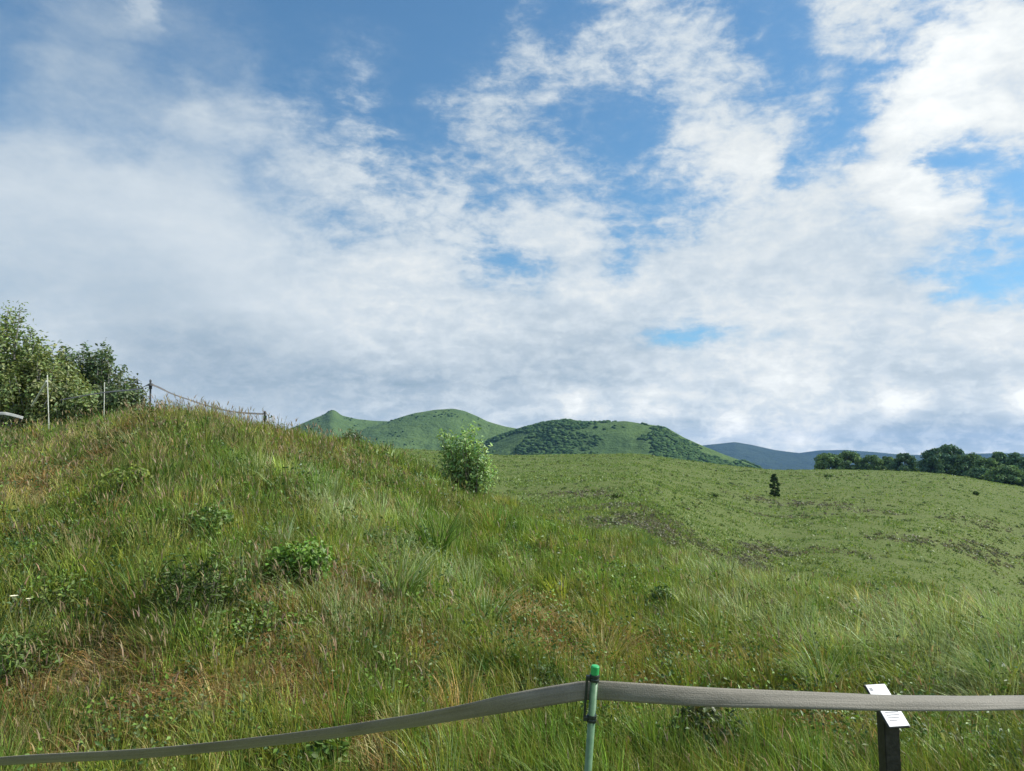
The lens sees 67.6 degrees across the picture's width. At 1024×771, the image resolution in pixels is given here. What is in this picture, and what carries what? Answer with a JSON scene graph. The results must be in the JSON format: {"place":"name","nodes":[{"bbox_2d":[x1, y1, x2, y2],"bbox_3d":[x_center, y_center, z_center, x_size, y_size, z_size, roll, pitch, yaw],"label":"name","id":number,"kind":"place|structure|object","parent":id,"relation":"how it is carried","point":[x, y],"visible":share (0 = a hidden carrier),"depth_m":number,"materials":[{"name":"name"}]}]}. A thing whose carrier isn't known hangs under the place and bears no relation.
{"place":"outdoors","nodes":[
{"label":"outdoors","id":0,"kind":"place"},
{"bbox_2d":[288,410,387,438],"bbox_3d":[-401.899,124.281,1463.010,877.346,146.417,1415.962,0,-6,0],"label":"hill","id":1,"kind":"structure","parent":0,"point":[335,420],"depth_m":1319.64,"materials":[{"name":"green plant"}]},
{"bbox_2d":[341,409,516,450],"bbox_3d":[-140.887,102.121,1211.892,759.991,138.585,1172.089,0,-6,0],"label":"hill","id":2,"kind":"structure","parent":0,"point":[421,431],"depth_m":1172.83,"materials":[{"name":"green plant"}]},
{"bbox_2d":[303,410,761,467],"bbox_3d":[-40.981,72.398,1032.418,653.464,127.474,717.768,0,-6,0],"label":"hill woods","id":3,"kind":"object","parent":2,"relation":"on","point":[692,450],"visible":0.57,"depth_m":819.88,"materials":[{"name":"green plant"}]},
{"bbox_2d":[0,420,1023,770],"bbox_3d":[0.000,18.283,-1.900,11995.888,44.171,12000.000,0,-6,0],"label":"ground","id":4,"kind":"structure","parent":0,"point":[784,532],"depth_m":60.74,"materials":[{"name":"green plant"}]},
{"bbox_2d":[0,412,22,418],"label":"barrier tape","id":5,"kind":"object","parent":4,"relation":"on","point":[11,414],"visible":0.99,"depth_m":12.82,"materials":[{"name":"white plastic"}]},
{"bbox_2d":[0,300,62,428],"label":"shrub","id":6,"kind":"object","parent":4,"relation":"on","point":[6,346],"visible":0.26,"depth_m":14.59,"materials":[{"name":"green plant"}]},
{"bbox_2d":[0,625,74,690],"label":"leafy weed","id":7,"kind":"object","parent":4,"relation":"on","point":[20,650],"visible":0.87,"depth_m":4.12,"materials":[{"name":"green plant"}]},
{"bbox_2d":[47,375,48,428],"bbox_3d":[-7.063,0.331,11.650,0.094,0.978,0.019,4,-7,-31],"label":"white stake","id":8,"kind":"object","parent":4,"relation":"on","point":[47,400],"visible":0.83,"depth_m":11.65,"materials":[{"name":"white wood"}]},
{"bbox_2d":[31,380,46,406],"bbox_3d":[-7.342,0.128,11.882,0.594,0.380,0.040,-5,-8,40],"label":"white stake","id":9,"kind":"object","parent":8,"relation":"attached to","point":[39,393],"visible":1,"depth_m":11.86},
{"bbox_2d":[0,342,97,430],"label":"shrub","id":10,"kind":"object","parent":4,"relation":"on","point":[25,409],"visible":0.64,"depth_m":13.93,"materials":[{"name":"green plant"}]},
{"bbox_2d":[22,567,92,616],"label":"leafy weed","id":11,"kind":"object","parent":4,"relation":"on","point":[47,588],"visible":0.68,"depth_m":4.95,"materials":[{"name":"green plant"}]},
{"bbox_2d":[49,340,79,369],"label":"shrub","id":12,"kind":"object","parent":4,"relation":"on","point":[63,347],"visible":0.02,"depth_m":15.72,"materials":[{"name":"green plant"}]},
{"bbox_2d":[44,380,110,427],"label":"shrub","id":13,"kind":"object","parent":4,"relation":"on","point":[81,404],"visible":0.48,"depth_m":13.71,"materials":[{"name":"green plant"}]},
{"bbox_2d":[55,341,102,389],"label":"shrub","id":14,"kind":"object","parent":4,"relation":"on","point":[77,361],"visible":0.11,"depth_m":15.31,"materials":[{"name":"green plant"}]},
{"bbox_2d":[82,337,127,406],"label":"shrub","id":15,"kind":"object","parent":4,"relation":"on","point":[94,371],"visible":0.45,"depth_m":15.12,"materials":[{"name":"green plant"}]},
{"bbox_2d":[84,458,153,494],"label":"leafy weed","id":16,"kind":"object","parent":4,"relation":"on","point":[144,470],"visible":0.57,"depth_m":6.86,"materials":[{"name":"green plant"}]},
{"bbox_2d":[90,371,151,417],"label":"shrub","id":17,"kind":"object","parent":4,"relation":"on","point":[130,397],"visible":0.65,"depth_m":13.47,"materials":[{"name":"green plant"}]},
{"bbox_2d":[149,379,151,413],"bbox_3d":[-5.402,0.281,11.413,0.059,0.745,0.048,0,-6,0],"label":"crest post","id":18,"kind":"object","parent":4,"relation":"on","point":[150,381],"visible":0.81,"depth_m":11.42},
{"bbox_2d":[59,383,263,414],"bbox_3d":[-5.987,0.248,12.124,3.881,0.420,1.224,-1,-6,12],"label":"barrier tape","id":19,"kind":"object","parent":18,"relation":"attached to","point":[151,384],"visible":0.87,"depth_m":12.02,"materials":[{"name":"grey plastic"}]},
{"bbox_2d":[145,548,251,623],"bbox_3d":[-1.867,1.234,4.658,0.630,0.469,0.630,0,-6,0],"label":"leafy weed","id":20,"kind":"object","parent":4,"relation":"on","point":[176,577],"visible":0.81,"depth_m":4.63,"materials":[{"name":"green plant"}]},
{"bbox_2d":[185,495,236,536],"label":"leafy weed","id":21,"kind":"object","parent":4,"relation":"on","point":[224,513],"visible":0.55,"depth_m":5.92,"materials":[{"name":"green plant"}]},
{"bbox_2d":[211,597,285,639],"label":"leafy weed","id":22,"kind":"object","parent":4,"relation":"on","point":[263,616],"visible":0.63,"depth_m":4.55,"materials":[{"name":"green plant"}]},
{"bbox_2d":[260,536,337,587],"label":"leafy weed","id":23,"kind":"object","parent":4,"relation":"on","point":[309,557],"visible":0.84,"depth_m":5.32,"materials":[{"name":"green plant"}]},
{"bbox_2d":[285,723,353,770],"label":"leafy weed","id":24,"kind":"object","parent":4,"relation":"on","point":[325,747],"visible":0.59,"depth_m":3.57,"materials":[{"name":"green plant"}]},
{"bbox_2d":[340,427,363,443],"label":"bush","id":25,"kind":"object","parent":4,"relation":"on","point":[348,434],"visible":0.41,"depth_m":12.70,"materials":[{"name":"green plant"}]},
{"bbox_2d":[340,539,455,605],"bbox_3d":[-0.793,1.373,5.700,0.993,0.503,1.181,2,-6,-18],"label":"grass tussock","id":26,"kind":"object","parent":4,"relation":"on","point":[415,582],"depth_m":5.62,"materials":[{"name":"green plant"}]},
{"bbox_2d":[385,505,475,557],"bbox_3d":[-0.770,1.395,7.311,0.963,0.570,0.912,2,-6,-20],"label":"grass tussock","id":27,"kind":"object","parent":4,"relation":"on","point":[444,545],"depth_m":7.27,"materials":[{"name":"green plant"}]},
{"bbox_2d":[435,419,498,493],"bbox_3d":[-0.767,1.287,13.122,1.100,1.391,0.744,0,-6,0],"label":"willow bush","id":28,"kind":"object","parent":4,"relation":"on","point":[470,473],"visible":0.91,"depth_m":13.04,"materials":[{"name":"green plant"}]},
{"bbox_2d":[444,571,534,623],"bbox_3d":[-0.167,1.628,5.766,0.974,0.460,1.144,-3,-7,29],"label":"grass tussock","id":29,"kind":"object","parent":4,"relation":"on","point":[484,602],"depth_m":5.79,"materials":[{"name":"green plant"}]},
{"bbox_2d":[0,391,1023,770],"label":"grass","id":30,"kind":"structure","parent":4,"relation":"on","point":[534,739],"depth_m":5.24,"materials":[{"name":"green plant"}]},
{"bbox_2d":[517,660,564,690],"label":"leafy weed","id":31,"kind":"object","parent":4,"relation":"on","point":[540,675],"visible":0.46,"depth_m":4.62,"materials":[{"name":"green plant"}]},
{"bbox_2d":[583,664,598,770],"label":"barrier post","id":32,"kind":"object","parent":4,"relation":"on","point":[590,717],"visible":1,"depth_m":2.20,"materials":[{"name":"green metal"}]},
{"bbox_2d":[0,681,1023,765],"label":"barrier tape","id":33,"kind":"object","parent":32,"relation":"attached to","point":[638,693],"visible":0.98,"depth_m":2.23,"materials":[{"name":"grey plastic"}]},
{"bbox_2d":[564,612,664,668],"bbox_3d":[0.758,1.858,5.585,1.046,0.419,1.072,0,-6,0],"label":"grass tussock","id":34,"kind":"object","parent":4,"relation":"on","point":[621,648],"depth_m":5.59,"materials":[{"name":"green plant"}]},
{"bbox_2d":[611,493,623,497],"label":"meadow bush","id":35,"kind":"object","parent":4,"relation":"on","point":[614,495],"visible":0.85,"depth_m":47.74,"materials":[{"name":"green plant"}]},
{"bbox_2d":[645,581,674,606],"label":"leafy weed","id":36,"kind":"object","parent":4,"relation":"on","point":[660,592],"visible":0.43,"depth_m":7.14,"materials":[{"name":"green plant"}]},
{"bbox_2d":[662,706,743,756],"bbox_3d":[1.043,1.848,4.169,0.437,0.344,0.421,5,-7,-37],"label":"leafy weed","id":37,"kind":"object","parent":4,"relation":"on","point":[695,709],"visible":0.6,"depth_m":4.13,"materials":[{"name":"green plant"}]},
{"bbox_2d":[769,474,779,496],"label":"conifer","id":38,"kind":"object","parent":4,"relation":"on","point":[774,480],"visible":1,"depth_m":91.75,"materials":[{"name":"green plant"}]},
{"bbox_2d":[727,598,826,629],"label":"grass tussock","id":39,"kind":"object","parent":4,"relation":"on","point":[773,614],"depth_m":6.76,"materials":[{"name":"green plant"}]},
{"bbox_2d":[744,634,871,691],"bbox_3d":[1.973,1.857,5.130,0.980,0.428,1.065,4,-7,-31],"label":"grass tussock","id":40,"kind":"object","parent":4,"relation":"on","point":[819,664],"depth_m":5.14,"materials":[{"name":"green plant"}]},
{"bbox_2d":[813,453,845,469],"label":"tree","id":41,"kind":"object","parent":4,"relation":"on","point":[825,461],"visible":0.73,"depth_m":211.40,"materials":[{"name":"green plant"}]},
{"bbox_2d":[832,450,866,469],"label":"tree","id":42,"kind":"object","parent":4,"relation":"on","point":[855,458],"visible":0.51,"depth_m":213.25,"materials":[{"name":"green plant"}]},
{"bbox_2d":[858,454,886,469],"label":"tree","id":43,"kind":"object","parent":4,"relation":"on","point":[874,462],"visible":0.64,"depth_m":209.23,"materials":[{"name":"green plant"}]},
{"bbox_2d":[863,684,910,770],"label":"plant sign","id":44,"kind":"object","parent":4,"relation":"on","point":[890,724],"visible":0.72,"depth_m":3.10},
{"bbox_2d":[880,456,894,469],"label":"tree","id":45,"kind":"object","parent":4,"relation":"on","point":[887,460],"visible":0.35,"depth_m":213.12,"materials":[{"name":"green plant"}]},
{"bbox_2d":[888,452,918,471],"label":"tree","id":46,"kind":"object","parent":4,"relation":"on","point":[908,460],"visible":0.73,"depth_m":202.90,"materials":[{"name":"green plant"}]},
{"bbox_2d":[914,448,952,473],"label":"tree","id":47,"kind":"object","parent":4,"relation":"on","point":[929,461],"visible":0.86,"depth_m":192.32,"materials":[{"name":"green plant"}]},
{"bbox_2d":[932,444,964,473],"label":"tree","id":48,"kind":"object","parent":4,"relation":"on","point":[955,453],"visible":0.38,"depth_m":194.09,"materials":[{"name":"green plant"}]},
{"bbox_2d":[947,452,983,475],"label":"tree","id":49,"kind":"object","parent":4,"relation":"on","point":[965,463],"visible":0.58,"depth_m":188.66,"materials":[{"name":"green plant"}]},
{"bbox_2d":[961,467,990,479],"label":"tree","id":50,"kind":"object","parent":4,"relation":"on","point":[976,472],"visible":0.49,"depth_m":172.86,"materials":[{"name":"green plant"}]},
{"bbox_2d":[931,632,1023,694],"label":"grass tussock","id":51,"kind":"object","parent":4,"relation":"on","point":[971,669],"depth_m":4.84,"materials":[{"name":"green plant"}]},
{"bbox_2d":[971,457,1001,469],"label":"tree","id":52,"kind":"object","parent":4,"relation":"on","point":[989,462],"visible":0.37,"depth_m":178.21,"materials":[{"name":"green plant"}]},
{"bbox_2d":[985,451,1007,464],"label":"tree","id":53,"kind":"object","parent":4,"relation":"on","point":[1001,457],"visible":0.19,"depth_m":180.54,"materials":[{"name":"green plant"}]},
{"bbox_2d":[980,463,1023,485],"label":"tree","id":54,"kind":"object","parent":4,"relation":"on","point":[1006,474],"visible":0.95,"depth_m":163.80,"materials":[{"name":"green plant"}]},
{"bbox_2d":[1004,452,1023,486],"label":"tree","id":55,"kind":"object","parent":4,"relation":"on","point":[1014,458],"visible":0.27,"depth_m":170.21,"materials":[{"name":"green plant"}]},
{"bbox_2d":[0,0,1023,454],"label":"sky","id":56,"kind":"structure","parent":0,"point":[797,226],"materials":[{"name":"blue"}]},
{"bbox_2d":[462,421,755,466],"bbox_3d":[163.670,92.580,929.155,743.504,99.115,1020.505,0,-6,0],"label":"hill","id":57,"kind":"structure","parent":0,"point":[619,439],"depth_m":828.11,"materials":[{"name":"green plant"}]},
{"bbox_2d":[702,442,855,469],"bbox_3d":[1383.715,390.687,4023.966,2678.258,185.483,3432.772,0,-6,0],"label":"mountain","id":58,"kind":"structure","parent":0,"point":[765,458],"depth_m":3737.42,"materials":[{"name":"blue"}]},
{"bbox_2d":[803,450,1023,467],"bbox_3d":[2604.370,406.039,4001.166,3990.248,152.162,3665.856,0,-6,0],"label":"mountain","id":59,"kind":"structure","parent":0,"point":[917,457],"depth_m":4167.05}
]}

